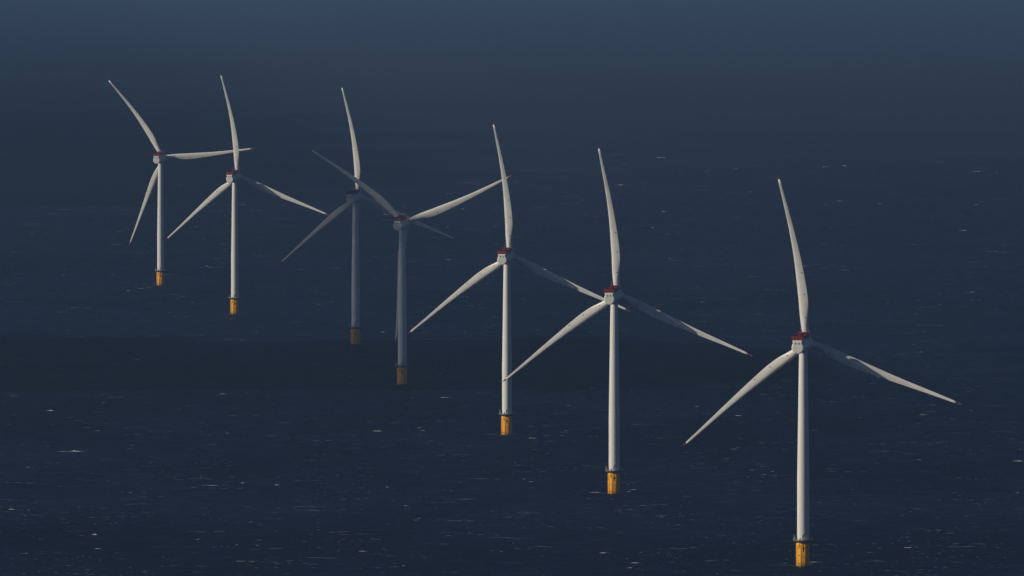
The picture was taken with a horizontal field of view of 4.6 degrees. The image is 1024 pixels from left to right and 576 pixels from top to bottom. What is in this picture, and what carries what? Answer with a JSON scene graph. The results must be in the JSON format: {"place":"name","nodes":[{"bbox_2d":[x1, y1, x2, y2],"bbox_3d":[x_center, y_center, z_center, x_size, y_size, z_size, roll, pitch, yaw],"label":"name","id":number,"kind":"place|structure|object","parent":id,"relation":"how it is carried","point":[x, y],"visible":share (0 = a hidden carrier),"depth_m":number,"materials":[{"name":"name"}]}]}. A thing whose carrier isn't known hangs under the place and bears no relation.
{"place":"outdoors","nodes":[
{"label":"outdoors","id":0,"kind":"place"},
{"bbox_2d":[0,0,1023,575],"bbox_3d":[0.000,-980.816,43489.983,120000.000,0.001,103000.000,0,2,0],"label":"sea","id":1,"kind":"structure","parent":0,"point":[670,108],"depth_m":10282.59,"materials":[{"name":"liquid"}]},
{"bbox_2d":[107,79,253,285],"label":"wind turbine","id":2,"kind":"object","parent":1,"relation":"in","point":[160,157],"visible":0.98,"depth_m":10305.75,"materials":[{"name":"paint"}]},
{"bbox_2d":[166,73,327,313],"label":"wind turbine","id":3,"kind":"object","parent":1,"relation":"in","point":[234,177],"visible":1,"depth_m":9576.44,"materials":[{"name":"paint"}]},
{"bbox_2d":[280,86,456,344],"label":"wind turbine","id":4,"kind":"object","parent":1,"relation":"in","point":[355,197],"visible":0.95,"depth_m":8905.97,"materials":[{"name":"paint"}]},
{"bbox_2d":[310,149,511,384],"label":"wind turbine","id":5,"kind":"object","parent":1,"relation":"in","point":[401,224],"visible":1,"depth_m":8151.60,"materials":[{"name":"paint"}]},
{"bbox_2d":[0,141,1023,575],"bbox_3d":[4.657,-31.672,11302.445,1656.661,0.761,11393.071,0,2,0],"label":"sea foam","id":6,"kind":"object","parent":1,"relation":"on","point":[445,397],"visible":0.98,"depth_m":7639.31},
{"bbox_2d":[408,122,630,434],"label":"wind turbine","id":7,"kind":"object","parent":1,"relation":"in","point":[507,256],"visible":0.99,"depth_m":7369.73,"materials":[{"name":"paint"}]},
{"bbox_2d":[503,146,752,493],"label":"wind turbine","id":8,"kind":"object","parent":1,"relation":"in","point":[614,294],"visible":1,"depth_m":6625.30,"materials":[{"name":"paint"}]},
{"bbox_2d":[683,176,961,566],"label":"wind turbine","id":9,"kind":"object","parent":1,"relation":"in","point":[804,342],"visible":1,"depth_m":5893.11,"materials":[{"name":"paint"}]}
]}

